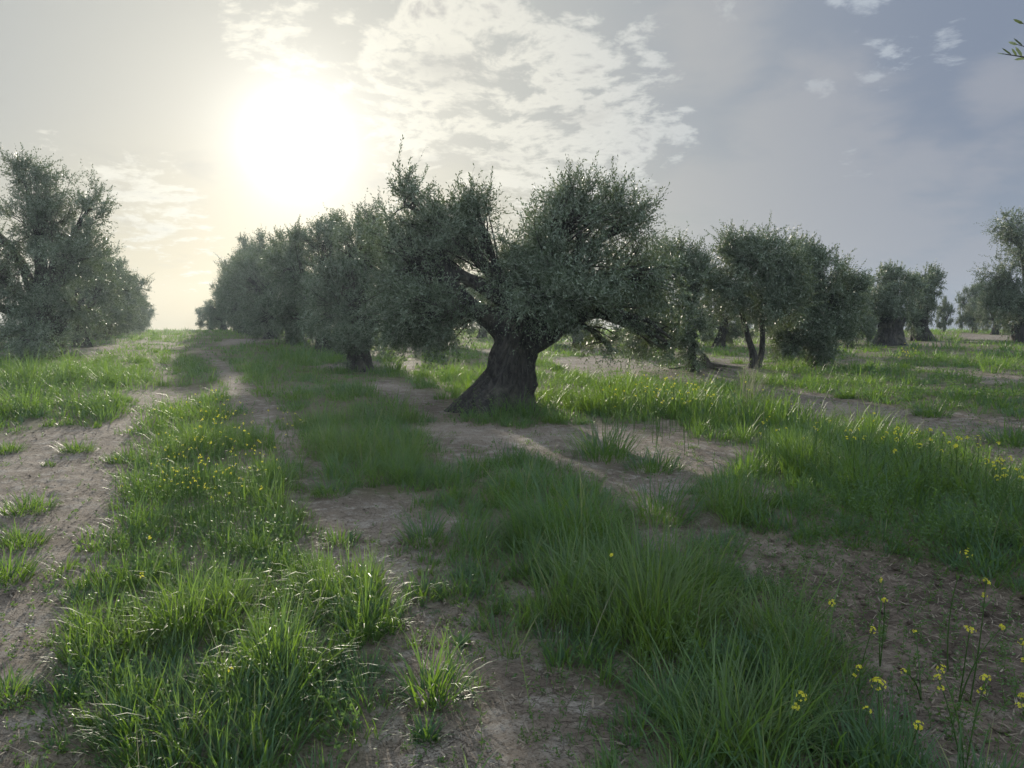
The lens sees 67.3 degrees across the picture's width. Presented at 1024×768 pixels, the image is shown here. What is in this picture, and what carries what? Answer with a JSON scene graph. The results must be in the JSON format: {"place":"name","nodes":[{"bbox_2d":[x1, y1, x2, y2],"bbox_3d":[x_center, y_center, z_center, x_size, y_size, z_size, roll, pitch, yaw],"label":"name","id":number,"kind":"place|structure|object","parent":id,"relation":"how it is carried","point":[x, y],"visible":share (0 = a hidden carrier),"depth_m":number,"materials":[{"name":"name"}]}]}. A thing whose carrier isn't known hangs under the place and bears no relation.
{"place":"outdoors","nodes":[
{"label":"outdoors","id":0,"kind":"place"},
{"bbox_2d":[0,327,1023,767],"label":"grass","id":1,"kind":"structure","parent":0,"point":[650,591],"depth_m":4.35,"materials":[{"name":"green plant"}]},
{"bbox_2d":[0,330,1023,767],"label":"ground","id":2,"kind":"structure","parent":0,"point":[502,728],"depth_m":4.56,"materials":[{"name":"soil"}]},
{"bbox_2d":[0,437,30,454],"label":"grass tuft","id":3,"kind":"object","parent":2,"relation":"on","point":[10,448],"visible":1,"depth_m":7.71,"materials":[{"name":"green plant"}]},
{"bbox_2d":[0,537,51,588],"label":"grass tuft","id":4,"kind":"object","parent":2,"relation":"on","point":[17,568],"visible":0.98,"depth_m":4.32,"materials":[{"name":"green plant"}]},
{"bbox_2d":[0,657,57,714],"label":"grass tuft","id":5,"kind":"object","parent":2,"relation":"on","point":[14,687],"visible":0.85,"depth_m":3.08,"materials":[{"name":"green plant"}]},
{"bbox_2d":[0,485,64,516],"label":"grass tuft","id":6,"kind":"object","parent":2,"relation":"on","point":[34,503],"visible":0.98,"depth_m":5.64,"materials":[{"name":"green plant"}]},
{"bbox_2d":[0,519,66,551],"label":"grass tuft","id":7,"kind":"object","parent":2,"relation":"on","point":[26,540],"visible":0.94,"depth_m":4.91,"materials":[{"name":"green plant"}]},
{"bbox_2d":[37,458,56,466],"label":"grass tuft","id":8,"kind":"object","parent":2,"relation":"on","point":[49,462],"visible":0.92,"depth_m":7.08,"materials":[{"name":"green plant"}]},
{"bbox_2d":[0,142,125,362],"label":"olive tree","id":9,"kind":"object","parent":2,"relation":"on","point":[42,295],"visible":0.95,"depth_m":19.42,"materials":[{"name":"green plant"}]},
{"bbox_2d":[51,435,102,454],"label":"grass tuft","id":10,"kind":"object","parent":2,"relation":"on","point":[71,448],"visible":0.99,"depth_m":7.71,"materials":[{"name":"green plant"}]},
{"bbox_2d":[22,247,138,346],"bbox_3d":[-15.311,-3.167,27.141,4.248,4.077,3.780,-1,4,-8],"label":"olive tree","id":11,"kind":"object","parent":2,"relation":"on","point":[100,290],"visible":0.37,"depth_m":26.93,"materials":[{"name":"green plant"}]},
{"bbox_2d":[71,235,144,339],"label":"olive tree","id":12,"kind":"object","parent":2,"relation":"on","point":[130,294],"visible":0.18,"depth_m":34.71,"materials":[{"name":"green plant"}]},
{"bbox_2d":[98,450,130,463],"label":"grass tuft","id":13,"kind":"object","parent":2,"relation":"on","point":[119,458],"visible":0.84,"depth_m":7.36,"materials":[{"name":"green plant"}]},
{"bbox_2d":[84,253,154,336],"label":"olive tree","id":14,"kind":"object","parent":2,"relation":"on","point":[142,282],"visible":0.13,"depth_m":41.85,"materials":[{"name":"green plant"}]},
{"bbox_2d":[122,285,154,332],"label":"olive tree","id":15,"kind":"object","parent":2,"relation":"on","point":[140,327],"visible":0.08,"depth_m":50.07,"materials":[{"name":"green plant"}]},
{"bbox_2d":[129,293,150,330],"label":"olive tree","id":16,"kind":"object","parent":2,"relation":"on","point":[145,308],"depth_m":57.99,"materials":[{"name":"green plant"}]},
{"bbox_2d":[141,301,158,328],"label":"olive tree","id":17,"kind":"object","parent":2,"relation":"on","point":[150,316],"visible":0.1,"depth_m":68.90,"materials":[{"name":"green plant"}]},
{"bbox_2d":[140,536,160,605],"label":"mustard plant","id":18,"kind":"object","parent":2,"relation":"on","point":[151,572],"visible":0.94,"depth_m":4.03,"materials":[{"name":"green plant"}]},
{"bbox_2d":[194,299,220,329],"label":"olive tree","id":19,"kind":"object","parent":2,"relation":"on","point":[201,319],"visible":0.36,"depth_m":73.03,"materials":[{"name":"green plant"}]},
{"bbox_2d":[200,289,232,330],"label":"olive tree","id":20,"kind":"object","parent":2,"relation":"on","point":[213,320],"visible":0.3,"depth_m":64.95,"materials":[{"name":"green plant"}]},
{"bbox_2d":[207,280,238,331],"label":"olive tree","id":21,"kind":"object","parent":2,"relation":"on","point":[217,290],"visible":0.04,"depth_m":56.72,"materials":[{"name":"green plant"}]},
{"bbox_2d":[206,250,246,333],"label":"olive tree","id":22,"kind":"object","parent":2,"relation":"on","point":[220,305],"visible":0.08,"depth_m":50.38,"materials":[{"name":"green plant"}]},
{"bbox_2d":[228,667,248,733],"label":"mustard plant","id":23,"kind":"object","parent":2,"relation":"on","point":[242,721],"visible":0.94,"depth_m":2.78,"materials":[{"name":"green plant"}]},
{"bbox_2d":[215,232,262,335],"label":"olive tree","id":24,"kind":"object","parent":2,"relation":"on","point":[235,306],"visible":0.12,"depth_m":43.27,"materials":[{"name":"green plant"}]},
{"bbox_2d":[223,223,308,338],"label":"olive tree","id":25,"kind":"object","parent":2,"relation":"on","point":[259,249],"visible":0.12,"depth_m":37.10,"materials":[{"name":"green plant"}]},
{"bbox_2d":[216,223,345,344],"bbox_3d":[-8.826,-3.919,30.790,4.767,5.137,5.366,3,5,37],"label":"olive tree","id":26,"kind":"object","parent":2,"relation":"on","point":[256,318],"visible":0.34,"depth_m":29.93,"materials":[{"name":"green plant"}]},
{"bbox_2d":[284,563,338,586],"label":"grass tuft","id":27,"kind":"object","parent":2,"relation":"on","point":[301,581],"visible":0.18,"depth_m":4.25,"materials":[{"name":"green plant"}]},
{"bbox_2d":[249,204,381,351],"bbox_3d":[-6.001,-3.338,24.475,3.983,5.029,4.354,0,4,4],"label":"olive tree","id":28,"kind":"object","parent":2,"relation":"on","point":[288,269],"visible":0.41,"depth_m":23.97,"materials":[{"name":"green plant"}]},
{"bbox_2d":[295,466,358,498],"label":"grass tuft","id":29,"kind":"object","parent":2,"relation":"on","point":[324,491],"visible":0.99,"depth_m":6.28,"materials":[{"name":"green plant"}]},
{"bbox_2d":[315,521,369,550],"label":"grass tuft","id":30,"kind":"object","parent":2,"relation":"on","point":[350,535],"visible":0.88,"depth_m":5.01,"materials":[{"name":"green plant"}]},
{"bbox_2d":[280,188,407,371],"bbox_3d":[-3.354,-2.232,17.452,2.720,4.599,3.015,3,5,34],"label":"olive tree","id":31,"kind":"object","parent":2,"relation":"on","point":[356,346],"visible":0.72,"depth_m":17.03,"materials":[{"name":"green plant"}]},
{"bbox_2d":[381,502,459,551],"bbox_3d":[-0.541,0.923,5.055,0.602,0.326,0.670,0,4,0],"label":"grass tuft","id":32,"kind":"object","parent":2,"relation":"on","point":[420,536],"visible":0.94,"depth_m":5.02,"materials":[{"name":"green plant"}]},
{"bbox_2d":[392,561,455,609],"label":"grass tuft","id":33,"kind":"object","parent":2,"relation":"on","point":[423,586],"visible":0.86,"depth_m":4.16,"materials":[{"name":"green plant"}]},
{"bbox_2d":[402,704,454,749],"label":"grass tuft","id":34,"kind":"object","parent":2,"relation":"on","point":[422,732],"visible":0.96,"depth_m":2.81,"materials":[{"name":"green plant"}]},
{"bbox_2d":[351,619,509,719],"bbox_3d":[-0.325,1.153,3.088,0.581,0.381,0.604,4,6,42],"label":"grass tuft","id":35,"kind":"object","parent":2,"relation":"on","point":[436,680],"visible":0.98,"depth_m":3.11,"materials":[{"name":"green plant"}]},
{"bbox_2d":[446,627,474,646],"bbox_3d":[-0.237,1.168,3.537,0.138,0.067,0.116,-1,4,-12],"label":"leaf rosette","id":36,"kind":"object","parent":2,"relation":"on","point":[468,640],"visible":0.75,"depth_m":3.55,"materials":[{"name":"green plant"}]},
{"bbox_2d":[462,269,491,337],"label":"olive tree","id":37,"kind":"object","parent":2,"relation":"on","point":[484,332],"visible":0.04,"depth_m":38.77,"materials":[{"name":"green plant"}]},
{"bbox_2d":[0,339,1023,767],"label":"weeds","id":38,"kind":"object","parent":2,"relation":"on","point":[876,513],"visible":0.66,"depth_m":4.28,"materials":[{"name":"green plant"}]},
{"bbox_2d":[0,403,1023,767],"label":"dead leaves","id":39,"kind":"object","parent":2,"relation":"on","point":[596,675],"visible":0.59,"depth_m":3.69,"materials":[{"name":"brown plant"}]},
{"bbox_2d":[0,393,1023,767],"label":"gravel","id":40,"kind":"structure","parent":2,"relation":"on","point":[948,653],"depth_m":4.01,"materials":[{"name":"gravel"}]},
{"bbox_2d":[0,355,1023,767],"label":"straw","id":41,"kind":"object","parent":2,"relation":"on","point":[744,389],"visible":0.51,"depth_m":6.55,"materials":[{"name":"beige plant"}]},
{"bbox_2d":[341,134,708,416],"bbox_3d":[0.185,-1.525,11.079,5.176,4.154,3.248,1,4,10],"label":"olive tree","id":42,"kind":"object","parent":2,"relation":"on","point":[537,291],"visible":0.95,"depth_m":10.78,"materials":[{"name":"green plant"}]},
{"bbox_2d":[549,362,566,369],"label":"grass tuft","id":43,"kind":"object","parent":2,"relation":"on","point":[560,367],"visible":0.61,"depth_m":17.94,"materials":[{"name":"green plant"}]},
{"bbox_2d":[114,343,1023,556],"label":"wildflowers","id":44,"kind":"object","parent":2,"relation":"on","point":[201,460],"visible":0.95,"depth_m":6.13,"materials":[{"name":"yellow plant"}]},
{"bbox_2d":[563,304,602,347],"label":"olive tree","id":45,"kind":"object","parent":2,"relation":"on","point":[580,337],"visible":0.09,"depth_m":28.43,"materials":[{"name":"green plant"}]},
{"bbox_2d":[542,403,665,467],"bbox_3d":[0.904,0.479,7.599,1.268,0.719,1.261,-3,5,-38],"label":"grass tuft","id":46,"kind":"object","parent":2,"relation":"on","point":[606,451],"visible":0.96,"depth_m":7.55,"materials":[{"name":"green plant"}]},
{"bbox_2d":[605,553,616,651],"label":"mustard plant","id":47,"kind":"object","parent":2,"relation":"on","point":[610,555],"visible":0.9,"depth_m":3.43,"materials":[{"name":"green plant"}]},
{"bbox_2d":[618,441,690,475],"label":"grass tuft","id":48,"kind":"object","parent":2,"relation":"on","point":[652,466],"visible":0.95,"depth_m":7.03,"materials":[{"name":"green plant"}]},
{"bbox_2d":[591,466,732,529],"bbox_3d":[1.040,0.791,5.457,1.125,0.466,1.018,0,4,0],"label":"grass tuft","id":49,"kind":"object","parent":2,"relation":"on","point":[655,510],"visible":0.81,"depth_m":5.43,"materials":[{"name":"green plant"}]},
{"bbox_2d":[603,222,729,374],"bbox_3d":[3.283,-1.732,16.477,2.538,3.535,2.136,2,5,24],"label":"olive tree","id":50,"kind":"object","parent":2,"relation":"on","point":[699,269],"visible":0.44,"depth_m":16.22,"materials":[{"name":"green plant"}]},
{"bbox_2d":[669,354,737,370],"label":"fallen branch","id":51,"kind":"object","parent":2,"relation":"on","point":[709,364],"visible":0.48,"depth_m":16.92,"materials":[{"name":"brown wood"}]},
{"bbox_2d":[677,521,756,559],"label":"grass tuft","id":52,"kind":"object","parent":2,"relation":"on","point":[710,537],"visible":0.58,"depth_m":4.82,"materials":[{"name":"green plant"}]},
{"bbox_2d":[694,267,758,346],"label":"olive tree","id":53,"kind":"object","parent":2,"relation":"on","point":[727,335],"visible":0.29,"depth_m":27.76,"materials":[{"name":"green plant"}]},
{"bbox_2d":[696,209,827,368],"bbox_3d":[5.421,-2.012,16.856,3.182,3.636,2.191,-1,4,-16],"label":"olive tree","id":54,"kind":"object","parent":2,"relation":"on","point":[777,288],"visible":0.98,"depth_m":16.59,"materials":[{"name":"green plant"}]},
{"bbox_2d":[751,314,790,340],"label":"olive tree","id":55,"kind":"object","parent":2,"relation":"on","point":[766,332],"visible":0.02,"depth_m":34.10,"materials":[{"name":"green plant"}]},
{"bbox_2d":[779,690,806,767],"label":"mustard plant","id":56,"kind":"object","parent":2,"relation":"on","point":[794,708],"visible":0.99,"depth_m":2.30,"materials":[{"name":"green plant"}]},
{"bbox_2d":[800,599,835,656],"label":"mustard plant","id":57,"kind":"object","parent":2,"relation":"on","point":[831,605],"visible":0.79,"depth_m":3.24,"materials":[{"name":"green plant"}]},
{"bbox_2d":[758,226,886,366],"bbox_3d":[7.433,-2.035,18.650,3.122,3.755,2.678,0,4,0],"label":"olive tree","id":58,"kind":"object","parent":2,"relation":"on","point":[831,322],"visible":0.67,"depth_m":18.25,"materials":[{"name":"green plant"}]},
{"bbox_2d":[832,384,857,398],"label":"grass tuft","id":59,"kind":"object","parent":2,"relation":"on","point":[841,395],"visible":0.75,"depth_m":12.41,"materials":[{"name":"green plant"}]},
{"bbox_2d":[832,664,866,749],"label":"mustard plant","id":60,"kind":"object","parent":2,"relation":"on","point":[846,692],"visible":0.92,"depth_m":2.70,"materials":[{"name":"green plant"}]},
{"bbox_2d":[836,281,879,347],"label":"olive tree","id":61,"kind":"object","parent":2,"relation":"on","point":[868,334],"visible":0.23,"depth_m":26.55,"materials":[{"name":"green plant"}]},
{"bbox_2d":[850,626,875,704],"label":"mustard plant","id":62,"kind":"object","parent":2,"relation":"on","point":[863,660],"visible":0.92,"depth_m":2.98,"materials":[{"name":"green plant"}]},
{"bbox_2d":[845,412,887,474],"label":"mustard bush","id":63,"kind":"object","parent":2,"relation":"on","point":[865,441],"visible":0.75,"depth_m":6.39,"materials":[{"name":"green plant"}]},
{"bbox_2d":[857,276,879,333],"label":"olive tree","id":64,"kind":"object","parent":2,"relation":"on","point":[871,301],"visible":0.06,"depth_m":39.36,"materials":[{"name":"green plant"}]},
{"bbox_2d":[856,410,893,424],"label":"grass tuft","id":65,"kind":"object","parent":2,"relation":"on","point":[876,416],"visible":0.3,"depth_m":9.75,"materials":[{"name":"green plant"}]},
{"bbox_2d":[870,677,890,767],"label":"mustard plant","id":66,"kind":"object","parent":2,"relation":"on","point":[880,715],"visible":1,"depth_m":2.32,"materials":[{"name":"green plant"}]},
{"bbox_2d":[875,578,887,666],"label":"mustard plant","id":67,"kind":"object","parent":2,"relation":"on","point":[883,636],"visible":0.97,"depth_m":3.30,"materials":[{"name":"green plant"}]},
{"bbox_2d":[863,706,923,767],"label":"mustard plant","id":68,"kind":"object","parent":2,"relation":"on","point":[909,750],"visible":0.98,"depth_m":2.37,"materials":[{"name":"green plant"}]},
{"bbox_2d":[862,259,932,345],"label":"olive tree","id":69,"kind":"object","parent":2,"relation":"on","point":[890,304],"visible":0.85,"depth_m":28.49,"materials":[{"name":"green plant"}]},
{"bbox_2d":[900,630,923,699],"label":"mustard plant","id":70,"kind":"object","parent":2,"relation":"on","point":[908,670],"visible":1,"depth_m":3.03,"materials":[{"name":"green plant"}]},
{"bbox_2d":[901,258,947,340],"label":"olive tree","id":71,"kind":"object","parent":2,"relation":"on","point":[918,327],"visible":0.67,"depth_m":32.55,"materials":[{"name":"green plant"}]},
{"bbox_2d":[904,398,956,417],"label":"grass tuft","id":72,"kind":"object","parent":2,"relation":"on","point":[931,411],"visible":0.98,"depth_m":10.23,"materials":[{"name":"green plant"}]},
{"bbox_2d":[893,426,980,499],"bbox_3d":[3.271,0.636,5.925,0.621,0.479,1.257,2,5,26],"label":"mustard bush","id":73,"kind":"object","parent":2,"relation":"on","point":[949,442],"visible":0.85,"depth_m":5.99,"materials":[{"name":"green plant"}]},
{"bbox_2d":[935,295,954,332],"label":"olive tree","id":74,"kind":"object","parent":2,"relation":"on","point":[942,324],"visible":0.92,"depth_m":49.66,"materials":[{"name":"green plant"}]},
{"bbox_2d":[943,548,972,671],"bbox_3d":[1.859,0.948,3.215,0.097,0.543,0.060,3,5,33],"label":"mustard plant","id":75,"kind":"object","parent":2,"relation":"on","point":[953,592],"visible":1,"depth_m":3.23,"materials":[{"name":"green plant"}]},
{"bbox_2d":[933,665,990,767],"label":"mustard plant","id":76,"kind":"object","parent":2,"relation":"on","point":[955,708],"visible":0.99,"depth_m":2.51,"materials":[{"name":"green plant"}]},
{"bbox_2d":[953,278,989,332],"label":"olive tree","id":77,"kind":"object","parent":2,"relation":"on","point":[969,310],"visible":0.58,"depth_m":49.73,"materials":[{"name":"green plant"}]},
{"bbox_2d":[954,624,1004,705],"bbox_3d":[1.767,1.075,2.927,0.166,0.360,0.093,-1,4,-13],"label":"mustard plant","id":78,"kind":"object","parent":2,"relation":"on","point":[960,673],"visible":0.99,"depth_m":2.92,"materials":[{"name":"green plant"}]},
{"bbox_2d":[967,578,991,703],"bbox_3d":[1.793,0.992,2.956,0.046,0.518,0.071,-3,5,-38],"label":"mustard plant","id":79,"kind":"object","parent":2,"relation":"on","point":[983,606],"visible":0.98,"depth_m":2.94,"materials":[{"name":"green plant"}]},
{"bbox_2d":[968,276,1015,334],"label":"olive tree","id":80,"kind":"object","parent":2,"relation":"on","point":[982,318],"visible":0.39,"depth_m":43.89,"materials":[{"name":"green plant"}]},
{"bbox_2d":[965,204,1023,342],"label":"olive tree","id":81,"kind":"object","parent":2,"relation":"on","point":[1009,298],"visible":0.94,"depth_m":29.64,"materials":[{"name":"green plant"}]},
{"bbox_2d":[968,414,1023,448],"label":"grass tuft","id":82,"kind":"object","parent":2,"relation":"on","point":[1014,440],"visible":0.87,"depth_m":8.19,"materials":[{"name":"green plant"}]},
{"bbox_2d":[999,19,1023,59],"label":"olive tree","id":83,"kind":"object","parent":2,"relation":"on","point":[1015,43],"visible":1,"depth_m":2.86,"materials":[{"name":"green plant"}]},
{"bbox_2d":[1015,638,1023,709],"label":"mustard plant","id":84,"kind":"object","parent":2,"relation":"on","point":[1022,658],"visible":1,"depth_m":2.52,"materials":[{"name":"green plant"}]},
{"bbox_2d":[0,0,1023,330],"label":"sky","id":85,"kind":"structure","parent":0,"point":[886,130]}
]}

